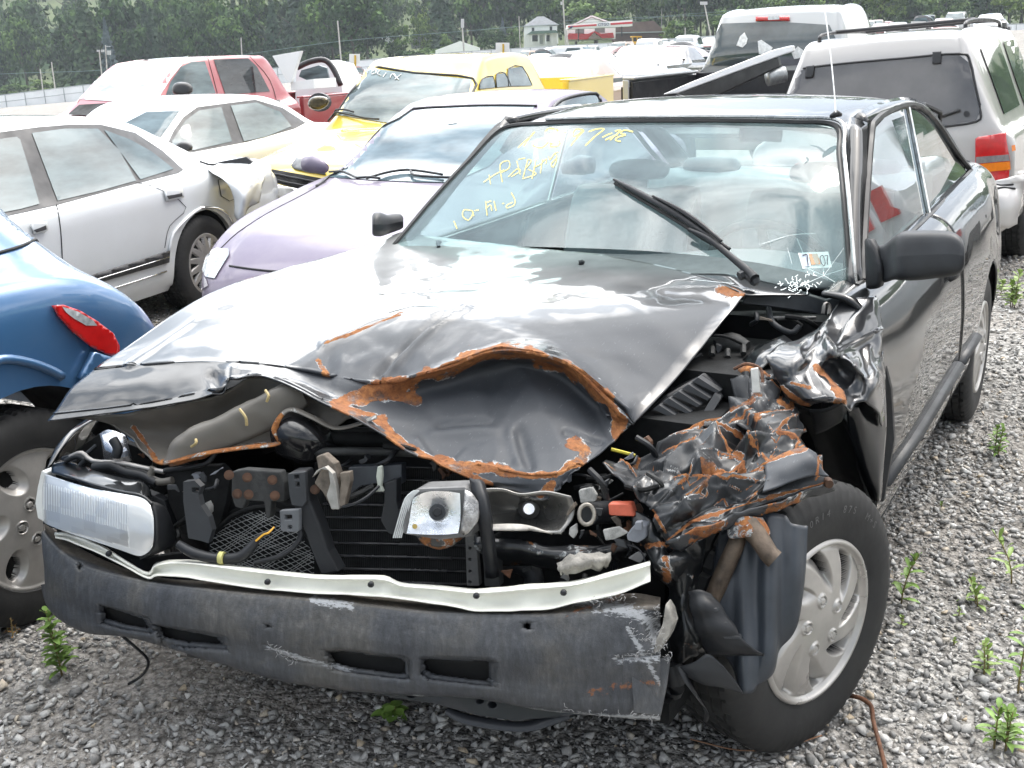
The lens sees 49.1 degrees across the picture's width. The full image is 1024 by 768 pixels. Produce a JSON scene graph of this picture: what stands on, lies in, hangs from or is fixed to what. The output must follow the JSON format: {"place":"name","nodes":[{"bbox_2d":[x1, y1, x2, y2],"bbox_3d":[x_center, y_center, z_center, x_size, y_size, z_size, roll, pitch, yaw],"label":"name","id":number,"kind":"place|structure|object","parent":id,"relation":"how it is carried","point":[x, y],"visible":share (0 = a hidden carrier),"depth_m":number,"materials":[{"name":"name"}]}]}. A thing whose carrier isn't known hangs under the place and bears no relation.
{"place":"outdoors","nodes":[
{"label":"outdoors","id":0,"kind":"place"},
{"bbox_2d":[1,28,55,86],"bbox_3d":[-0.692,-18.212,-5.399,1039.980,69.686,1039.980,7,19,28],"label":"wooded hills","id":1,"kind":"structure","parent":0,"point":[45,66],"depth_m":334.45,"materials":[{"name":"plant"}]},
{"bbox_2d":[0,30,1023,767],"bbox_3d":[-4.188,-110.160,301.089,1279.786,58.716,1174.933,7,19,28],"label":"ground","id":2,"kind":"structure","parent":0,"point":[270,698],"depth_m":2.85,"materials":[{"name":"gravel"}]},
{"bbox_2d":[36,606,80,679],"bbox_3d":[-1.206,0.686,2.975,0.103,0.199,0.100,-8,18,-20],"label":"weed","id":3,"kind":"object","parent":2,"relation":"on","point":[55,647],"visible":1,"depth_m":2.97,"materials":[{"name":"green plant"}]},
{"bbox_2d":[0,208,153,627],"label":"blue hatchback","id":4,"kind":"object","parent":2,"relation":"on","point":[65,327],"visible":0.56,"depth_m":3.22,"materials":[{"name":"paint"}]},
{"bbox_2d":[0,115,278,309],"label":"silver sedan","id":5,"kind":"object","parent":2,"relation":"on","point":[134,213],"visible":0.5,"depth_m":6.72,"materials":[{"name":"paint"}]},
{"bbox_2d":[58,55,348,121],"bbox_3d":[-3.854,-3.577,15.390,2.832,1.808,6.804,6,18,26],"label":"red pickup","id":6,"kind":"object","parent":2,"relation":"on","point":[244,74],"visible":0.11,"depth_m":14.61,"materials":[{"name":"paint"}]},
{"bbox_2d":[273,51,335,89],"bbox_3d":[-2.855,-4.401,15.714,0.872,0.521,0.417,-14,20,-35],"label":"car panel","id":7,"kind":"object","parent":6,"relation":"in","point":[288,64],"visible":1,"depth_m":15.55,"materials":[{"name":"white paint"}]},
{"bbox_2d":[86,94,329,158],"bbox_3d":[-3.130,-2.006,10.474,1.892,1.328,4.660,6,18,24],"label":"white sedan","id":8,"kind":"object","parent":2,"relation":"on","point":[249,126],"visible":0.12,"depth_m":10.17,"materials":[{"name":"paint"}]},
{"bbox_2d":[295,57,360,104],"bbox_3d":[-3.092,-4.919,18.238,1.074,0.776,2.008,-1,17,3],"label":"open jeep","id":9,"kind":"object","parent":2,"relation":"on","point":[346,75],"visible":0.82,"depth_m":18.60,"materials":[{"name":"white paint"}]},
{"bbox_2d":[370,700,408,723],"bbox_3d":[-0.295,0.805,2.755,0.087,0.040,0.070,7,19,28],"label":"weed","id":10,"kind":"object","parent":2,"relation":"on","point":[388,711],"visible":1,"depth_m":2.75,"materials":[{"name":"green plant"}]},
{"bbox_2d":[259,53,613,197],"bbox_3d":[-0.508,-2.352,10.827,1.689,1.620,5.595,4,17,19],"label":"yellow pickup","id":11,"kind":"object","parent":2,"relation":"on","point":[382,92],"visible":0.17,"depth_m":9.68,"materials":[{"name":"paint"}]},
{"bbox_2d":[201,89,686,296],"bbox_3d":[-0.157,-1.210,7.328,1.886,1.343,4.618,5,18,21],"label":"lavender coupe","id":12,"kind":"object","parent":2,"relation":"on","point":[406,162],"visible":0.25,"depth_m":6.34,"materials":[{"name":"paint"}]},
{"bbox_2d":[496,43,508,52],"bbox_3d":[-0.361,-13.011,46.180,0.587,2.035,0.132,-2,17,2],"label":"row sign","id":13,"kind":"object","parent":2,"relation":"on","point":[502,47],"visible":0.47,"depth_m":45.97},
{"bbox_2d":[0,23,1023,107],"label":"perimeter fence","id":14,"kind":"object","parent":2,"relation":"on","point":[60,95],"visible":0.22,"depth_m":197.62,"materials":[{"name":"metal"}]},
{"bbox_2d":[36,12,1000,752],"bbox_3d":[0.518,-0.427,3.976,2.236,1.638,4.270,7,19,28],"label":"wrecked coupe","id":15,"kind":"object","parent":2,"relation":"on","point":[638,438],"visible":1,"depth_m":2.61,"materials":[{"name":"black paint"}]},
{"bbox_2d":[550,45,589,53],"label":"lot car","id":16,"kind":"object","parent":2,"relation":"on","point":[559,49],"visible":0.16,"depth_m":87.57,"materials":[{"name":"white paint"}]},
{"bbox_2d":[533,58,622,100],"bbox_3d":[1.000,-5.189,20.377,1.800,1.406,4.400,5,18,23],"label":"lot car","id":17,"kind":"object","parent":2,"relation":"on","point":[567,67],"visible":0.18,"depth_m":19.87,"materials":[{"name":"white metal"}]},
{"bbox_2d":[571,52,615,62],"bbox_3d":[2.619,-10.301,37.228,1.800,1.406,4.400,4,18,20],"label":"lot car","id":18,"kind":"object","parent":2,"relation":"on","point":[608,57],"visible":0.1,"depth_m":36.73,"materials":[{"name":"silver metal"}]},
{"bbox_2d":[636,38,663,45],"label":"lot car","id":19,"kind":"object","parent":2,"relation":"on","point":[649,41],"visible":0.19,"depth_m":86.48,"materials":[{"name":"silver metal"}]},
{"bbox_2d":[610,51,695,76],"bbox_3d":[3.471,-7.892,28.991,1.800,1.406,4.400,5,18,22],"label":"lot car","id":20,"kind":"object","parent":2,"relation":"on","point":[632,63],"visible":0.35,"depth_m":27.89,"materials":[{"name":"white paint"}]},
{"bbox_2d":[649,47,706,72],"bbox_3d":[4.760,-9.137,32.809,1.800,1.406,4.400,6,18,25],"label":"lot car","id":21,"kind":"object","parent":2,"relation":"on","point":[689,55],"visible":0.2,"depth_m":31.87,"materials":[{"name":"white metal"}]},
{"bbox_2d":[658,45,708,58],"bbox_3d":[5.488,-10.129,35.889,4.400,1.406,1.800,5,18,24],"label":"lot car","id":22,"kind":"object","parent":2,"relation":"on","point":[704,53],"visible":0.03,"depth_m":35.37,"materials":[{"name":"white metal"}]},
{"bbox_2d":[667,41,710,52],"bbox_3d":[9.895,-18.661,63.382,4.400,1.406,1.800,6,18,24],"label":"lot car","id":23,"kind":"object","parent":2,"relation":"on","point":[707,49],"visible":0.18,"depth_m":62.74,"materials":[{"name":"white metal"}]},
{"bbox_2d":[676,35,702,44],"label":"lot car","id":24,"kind":"object","parent":2,"relation":"on","point":[695,38],"visible":0.15,"depth_m":86.90,"materials":[{"name":"grey paint"}]},
{"bbox_2d":[621,4,870,158],"bbox_3d":[3.199,-3.339,12.913,1.974,1.945,5.589,6,18,26],"label":"grey pickup","id":25,"kind":"object","parent":2,"relation":"on","point":[741,35],"visible":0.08,"depth_m":12.15,"materials":[{"name":"paint"}]},
{"bbox_2d":[665,45,794,95],"bbox_3d":[2.057,-2.903,10.461,1.753,0.448,0.067,-13,20,-33],"label":"loose tailgate","id":26,"kind":"object","parent":25,"relation":"on","point":[737,75],"visible":0.86,"depth_m":10.46,"materials":[{"name":"metal"}]},
{"bbox_2d":[764,66,787,85],"bbox_3d":[2.546,-2.966,10.800,0.210,0.181,0.146,-3,17,-3],"label":"door mirror","id":27,"kind":"object","parent":25,"relation":"on","point":[779,75],"visible":0.95,"depth_m":10.74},
{"bbox_2d":[752,17,1023,256],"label":"pewter suv","id":28,"kind":"object","parent":2,"relation":"on","point":[967,81],"visible":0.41,"depth_m":7.53,"materials":[{"name":"paint"}]},
{"bbox_2d":[891,552,924,604],"bbox_3d":[1.123,0.553,3.181,0.087,0.168,0.081,7,19,28],"label":"weed","id":29,"kind":"object","parent":2,"relation":"on","point":[907,570],"visible":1,"depth_m":3.18,"materials":[{"name":"green plant"}]},
{"bbox_2d":[945,12,969,27],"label":"lot car","id":30,"kind":"object","parent":2,"relation":"on","point":[956,15],"visible":0.2,"depth_m":87.81,"materials":[{"name":"white paint"}]},
{"bbox_2d":[956,574,990,611],"bbox_3d":[1.312,0.582,3.177,0.092,0.100,0.096,7,19,28],"label":"weed","id":31,"kind":"object","parent":2,"relation":"on","point":[973,583],"visible":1,"depth_m":3.17,"materials":[{"name":"green plant"}]},
{"bbox_2d":[970,637,1003,675],"bbox_3d":[1.194,0.687,2.827,0.081,0.106,0.062,-16,21,-39],"label":"weed","id":32,"kind":"object","parent":2,"relation":"on","point":[987,651],"visible":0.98,"depth_m":2.83,"materials":[{"name":"green plant"}]},
{"bbox_2d":[973,14,1002,27],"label":"lot car","id":33,"kind":"object","parent":2,"relation":"on","point":[995,16],"visible":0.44,"depth_m":72.55,"materials":[{"name":"silver metal"}]},
{"bbox_2d":[986,423,1009,455],"bbox_3d":[1.853,0.216,4.275,0.087,0.138,0.104,7,19,28],"label":"weed","id":34,"kind":"object","parent":2,"relation":"on","point":[999,445],"visible":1,"depth_m":4.28,"materials":[{"name":"green plant"}]},
{"bbox_2d":[975,697,1023,753],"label":"weed","id":35,"kind":"object","parent":2,"relation":"on","point":[1004,735],"visible":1,"depth_m":2.52,"materials":[{"name":"green plant"}]},
{"bbox_2d":[986,527,1023,583],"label":"weed","id":36,"kind":"object","parent":2,"relation":"on","point":[1009,552],"visible":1,"depth_m":3.29,"materials":[{"name":"green plant"}]},
{"bbox_2d":[996,604,1023,693],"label":"weed","id":37,"kind":"object","parent":2,"relation":"on","point":[1016,668],"visible":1,"depth_m":2.74,"materials":[{"name":"green plant"}]},
{"bbox_2d":[999,269,1023,307],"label":"weed","id":38,"kind":"object","parent":2,"relation":"on","point":[1013,296],"visible":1,"depth_m":6.60,"materials":[{"name":"green plant"}]},
{"bbox_2d":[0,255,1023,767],"bbox_3d":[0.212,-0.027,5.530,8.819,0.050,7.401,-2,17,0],"label":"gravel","id":39,"kind":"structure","parent":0,"point":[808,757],"depth_m":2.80,"materials":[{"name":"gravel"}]},
{"bbox_2d":[850,694,887,767],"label":"rusty rod","id":40,"kind":"object","parent":39,"relation":"on","point":[874,726],"visible":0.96,"depth_m":2.60,"materials":[{"name":"metal"}]},
{"bbox_2d":[1,0,1023,92],"bbox_3d":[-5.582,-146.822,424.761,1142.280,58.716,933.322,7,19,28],"label":"grass field","id":41,"kind":"structure","parent":0,"point":[55,3],"depth_m":331.80,"materials":[{"name":"plant"}]},
{"bbox_2d":[0,40,23,91],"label":"tree","id":42,"kind":"object","parent":41,"relation":"on","point":[2,68],"visible":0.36,"depth_m":276.51,"materials":[{"name":"green plant"}]},
{"bbox_2d":[0,83,29,94],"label":"tree","id":43,"kind":"object","parent":41,"relation":"on","point":[8,89],"visible":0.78,"depth_m":239.82,"materials":[{"name":"green plant"}]},
{"bbox_2d":[0,12,46,91],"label":"tree","id":44,"kind":"object","parent":41,"relation":"on","point":[23,38],"visible":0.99,"depth_m":258.35,"materials":[{"name":"green plant"}]},
{"bbox_2d":[0,0,48,84],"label":"tree","id":45,"kind":"object","parent":41,"relation":"on","point":[2,22],"visible":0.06,"depth_m":302.34,"materials":[{"name":"green plant"}]},
{"bbox_2d":[3,0,54,86],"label":"tree","id":46,"kind":"object","parent":41,"relation":"on","point":[29,13],"visible":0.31,"depth_m":278.15,"materials":[{"name":"green plant"}]},
{"bbox_2d":[14,0,55,29],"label":"tree","id":47,"kind":"object","parent":41,"relation":"on","point":[43,15],"visible":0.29,"depth_m":372.89,"materials":[{"name":"green plant"}]},
{"bbox_2d":[29,79,53,90],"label":"tree","id":48,"kind":"object","parent":41,"relation":"on","point":[37,82],"visible":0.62,"depth_m":237.78,"materials":[{"name":"green plant"}]},
{"bbox_2d":[49,16,89,87],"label":"conifer","id":49,"kind":"object","parent":41,"relation":"on","point":[61,75],"visible":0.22,"depth_m":258.72,"materials":[{"name":"green plant"}]},
{"bbox_2d":[48,0,105,76],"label":"tree","id":50,"kind":"object","parent":41,"relation":"on","point":[66,35],"visible":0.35,"depth_m":246.54,"materials":[{"name":"green plant"}]},
{"bbox_2d":[62,0,108,86],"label":"conifer","id":51,"kind":"object","parent":41,"relation":"on","point":[83,44],"visible":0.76,"depth_m":231.37,"materials":[{"name":"green plant"}]},
{"bbox_2d":[105,45,110,69],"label":"utility pole","id":52,"kind":"object","parent":41,"relation":"on","point":[108,53],"visible":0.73,"depth_m":203.47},
{"bbox_2d":[5,26,520,73],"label":"overhead wire","id":53,"kind":"object","parent":52,"relation":"attached to","point":[291,47],"visible":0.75,"depth_m":203.44,"materials":[{"name":"metal"}]},
{"bbox_2d":[99,16,119,73],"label":"conifer","id":54,"kind":"object","parent":41,"relation":"on","point":[108,42],"visible":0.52,"depth_m":220.96,"materials":[{"name":"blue plant"}]},
{"bbox_2d":[92,0,149,63],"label":"tree","id":55,"kind":"object","parent":41,"relation":"on","point":[112,13],"visible":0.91,"depth_m":230.33,"materials":[{"name":"green plant"}]},
{"bbox_2d":[135,2,147,60],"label":"conifer","id":56,"kind":"object","parent":41,"relation":"on","point":[144,15],"visible":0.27,"depth_m":241.10,"materials":[{"name":"green plant"}]},
{"bbox_2d":[142,7,166,59],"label":"conifer","id":57,"kind":"object","parent":41,"relation":"on","point":[156,50],"visible":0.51,"depth_m":233.67,"materials":[{"name":"green plant"}]},
{"bbox_2d":[146,0,201,57],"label":"tree","id":58,"kind":"object","parent":41,"relation":"on","point":[163,19],"visible":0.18,"depth_m":255.84,"materials":[{"name":"green plant"}]},
{"bbox_2d":[157,0,218,56],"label":"tree","id":59,"kind":"object","parent":41,"relation":"on","point":[174,6],"visible":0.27,"depth_m":243.14,"materials":[{"name":"green plant"}]},
{"bbox_2d":[170,0,213,55],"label":"tree","id":60,"kind":"object","parent":41,"relation":"on","point":[188,29],"visible":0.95,"depth_m":231.44,"materials":[{"name":"green plant"}]},
{"bbox_2d":[195,0,233,55],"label":"tree","id":61,"kind":"object","parent":41,"relation":"on","point":[215,51],"visible":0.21,"depth_m":243.81,"materials":[{"name":"green plant"}]},
{"bbox_2d":[204,0,264,55],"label":"tree","id":62,"kind":"object","parent":41,"relation":"on","point":[224,24],"visible":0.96,"depth_m":234.14,"materials":[{"name":"green plant"}]},
{"bbox_2d":[231,0,290,56],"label":"tree","id":63,"kind":"object","parent":41,"relation":"on","point":[258,8],"visible":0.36,"depth_m":244.88,"materials":[{"name":"green plant"}]},
{"bbox_2d":[260,0,287,67],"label":"conifer","id":64,"kind":"object","parent":41,"relation":"on","point":[272,42],"visible":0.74,"depth_m":231.88,"materials":[{"name":"green plant"}]},
{"bbox_2d":[278,0,330,61],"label":"conifer","id":65,"kind":"object","parent":41,"relation":"on","point":[293,8],"visible":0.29,"depth_m":241.63,"materials":[{"name":"green plant"}]},
{"bbox_2d":[291,0,318,62],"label":"conifer","id":66,"kind":"object","parent":41,"relation":"on","point":[301,34],"visible":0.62,"depth_m":230.61,"materials":[{"name":"green plant"}]},
{"bbox_2d":[295,0,360,59],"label":"tree","id":67,"kind":"object","parent":41,"relation":"on","point":[318,18],"visible":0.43,"depth_m":229.69,"materials":[{"name":"green plant"}]},
{"bbox_2d":[321,25,355,59],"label":"conifer","id":68,"kind":"object","parent":41,"relation":"on","point":[336,52],"visible":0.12,"depth_m":243.17,"materials":[{"name":"green plant"}]},
{"bbox_2d":[323,0,387,60],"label":"tree","id":69,"kind":"object","parent":41,"relation":"on","point":[369,13],"visible":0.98,"depth_m":212.94,"materials":[{"name":"green plant"}]},
{"bbox_2d":[358,0,392,58],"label":"tree","id":70,"kind":"object","parent":41,"relation":"on","point":[379,41],"visible":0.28,"depth_m":233.73,"materials":[{"name":"green plant"}]},
{"bbox_2d":[377,0,407,38],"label":"tree","id":71,"kind":"object","parent":41,"relation":"on","point":[391,10],"visible":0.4,"depth_m":302.12,"materials":[{"name":"green plant"}]},
{"bbox_2d":[383,24,414,57],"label":"tree","id":72,"kind":"object","parent":41,"relation":"on","point":[395,44],"visible":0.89,"depth_m":228.62,"materials":[{"name":"green plant"}]},
{"bbox_2d":[406,0,432,40],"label":"tree","id":73,"kind":"object","parent":41,"relation":"on","point":[413,9],"visible":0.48,"depth_m":301.53,"materials":[{"name":"green plant"}]},
{"bbox_2d":[410,6,437,49],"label":"tree","id":74,"kind":"object","parent":41,"relation":"on","point":[421,27],"visible":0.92,"depth_m":249.32,"materials":[{"name":"green plant"}]},
{"bbox_2d":[417,0,456,54],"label":"conifer","id":75,"kind":"object","parent":41,"relation":"on","point":[436,7],"visible":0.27,"depth_m":259.35,"materials":[{"name":"green plant"}]},
{"bbox_2d":[430,3,461,48],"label":"conifer","id":76,"kind":"object","parent":41,"relation":"on","point":[446,21],"visible":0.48,"depth_m":237.17,"materials":[{"name":"green plant"}]},
{"bbox_2d":[435,41,479,53],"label":"white gabled shed","id":77,"kind":"structure","parent":41,"relation":"on","point":[456,47],"depth_m":218.32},
{"bbox_2d":[445,0,495,48],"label":"tree","id":78,"kind":"object","parent":41,"relation":"on","point":[475,15],"visible":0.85,"depth_m":255.60,"materials":[{"name":"green plant"}]},
{"bbox_2d":[447,0,501,49],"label":"tree","id":79,"kind":"object","parent":41,"relation":"on","point":[483,4],"visible":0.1,"depth_m":279.49,"materials":[{"name":"green plant"}]},
{"bbox_2d":[471,25,509,49],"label":"tree","id":80,"kind":"object","parent":41,"relation":"on","point":[492,37],"visible":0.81,"depth_m":228.91,"materials":[{"name":"green plant"}]},
{"bbox_2d":[480,0,528,35],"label":"tree","id":81,"kind":"object","parent":41,"relation":"on","point":[506,12],"visible":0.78,"depth_m":258.90,"materials":[{"name":"green plant"}]},
{"bbox_2d":[504,25,522,47],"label":"tree","id":82,"kind":"object","parent":41,"relation":"on","point":[513,42],"visible":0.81,"depth_m":226.84,"materials":[{"name":"green plant"}]},
{"bbox_2d":[523,16,558,47],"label":"farmhouse","id":83,"kind":"object","parent":41,"relation":"on","point":[545,33],"visible":0.97,"depth_m":225.40,"materials":[{"name":"white"}]},
{"bbox_2d":[521,0,568,23],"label":"tree","id":84,"kind":"object","parent":41,"relation":"on","point":[530,7],"visible":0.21,"depth_m":253.44,"materials":[{"name":"green plant"}]},
{"bbox_2d":[526,0,580,40],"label":"tree","id":85,"kind":"object","parent":41,"relation":"on","point":[549,9],"visible":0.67,"depth_m":247.53,"materials":[{"name":"green plant"}]},
{"bbox_2d":[566,15,615,41],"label":"filling station","id":86,"kind":"object","parent":41,"relation":"on","point":[597,34],"visible":0.72,"depth_m":222.84,"materials":[{"name":"red"}]},
{"bbox_2d":[562,0,633,42],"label":"tree","id":87,"kind":"object","parent":41,"relation":"on","point":[593,8],"visible":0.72,"depth_m":240.57,"materials":[{"name":"green plant"}]},
{"bbox_2d":[566,20,631,41],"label":"station canopy","id":88,"kind":"object","parent":41,"relation":"on","point":[621,24],"visible":1,"depth_m":213.48,"materials":[{"name":"white"}]},
{"bbox_2d":[622,0,648,22],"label":"tree","id":89,"kind":"object","parent":41,"relation":"on","point":[638,12],"visible":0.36,"depth_m":272.52,"materials":[{"name":"green plant"}]},
{"bbox_2d":[612,21,664,41],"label":"brown roofed building","id":90,"kind":"structure","parent":41,"relation":"on","point":[649,29],"depth_m":231.12,"materials":[{"name":"brown"}]},
{"bbox_2d":[635,0,671,25],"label":"tree","id":91,"kind":"object","parent":41,"relation":"on","point":[650,9],"visible":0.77,"depth_m":258.92,"materials":[{"name":"green plant"}]},
{"bbox_2d":[658,23,678,38],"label":"tree","id":92,"kind":"object","parent":41,"relation":"on","point":[669,33],"visible":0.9,"depth_m":214.55,"materials":[{"name":"green plant"}]},
{"bbox_2d":[657,0,702,28],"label":"tree","id":93,"kind":"object","parent":41,"relation":"on","point":[661,5],"visible":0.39,"depth_m":246.95,"materials":[{"name":"green plant"}]},
{"bbox_2d":[661,0,699,29],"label":"tree","id":94,"kind":"object","parent":41,"relation":"on","point":[683,4],"visible":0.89,"depth_m":231.31,"materials":[{"name":"green plant"}]},
{"bbox_2d":[664,19,700,36],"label":"tree","id":95,"kind":"object","parent":41,"relation":"on","point":[681,25],"visible":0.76,"depth_m":214.28,"materials":[{"name":"green plant"}]},
{"bbox_2d":[686,1,709,35],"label":"tree","id":96,"kind":"object","parent":41,"relation":"on","point":[700,20],"visible":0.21,"depth_m":261.81,"materials":[{"name":"green plant"}]},
{"bbox_2d":[691,0,743,35],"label":"tree","id":97,"kind":"object","parent":41,"relation":"on","point":[716,3],"visible":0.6,"depth_m":232.37,"materials":[{"name":"green plant"}]},
{"bbox_2d":[706,7,732,31],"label":"tree","id":98,"kind":"object","parent":41,"relation":"on","point":[714,21],"visible":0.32,"depth_m":210.39,"materials":[{"name":"green plant"}]},
{"bbox_2d":[736,0,781,9],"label":"tree","id":99,"kind":"object","parent":41,"relation":"on","point":[759,4],"visible":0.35,"depth_m":215.11,"materials":[{"name":"green plant"}]},
{"bbox_2d":[775,0,825,5],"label":"tree","id":100,"kind":"object","parent":41,"relation":"on","point":[801,2],"visible":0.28,"depth_m":211.65,"materials":[{"name":"green plant"}]},
{"bbox_2d":[850,0,908,21],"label":"tree","id":101,"kind":"object","parent":41,"relation":"on","point":[876,11],"visible":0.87,"depth_m":210.57,"materials":[{"name":"green plant"}]},
{"bbox_2d":[882,0,929,23],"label":"conifer","id":102,"kind":"object","parent":41,"relation":"on","point":[899,15],"visible":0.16,"depth_m":231.98,"materials":[{"name":"green plant"}]},
{"bbox_2d":[890,0,929,22],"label":"tree","id":103,"kind":"object","parent":41,"relation":"on","point":[912,6],"visible":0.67,"depth_m":215.60,"materials":[{"name":"green plant"}]},
{"bbox_2d":[916,0,974,17],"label":"tree","id":104,"kind":"object","parent":41,"relation":"on","point":[959,6],"visible":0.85,"depth_m":209.08,"materials":[{"name":"green plant"}]},
{"bbox_2d":[965,0,1008,17],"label":"tree","id":105,"kind":"object","parent":41,"relation":"on","point":[980,6],"visible":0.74,"depth_m":214.70,"materials":[{"name":"green plant"}]},
{"bbox_2d":[990,0,1023,23],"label":"tree","id":106,"kind":"object","parent":41,"relation":"on","point":[1013,5],"visible":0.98,"depth_m":208.46,"materials":[{"name":"green plant"}]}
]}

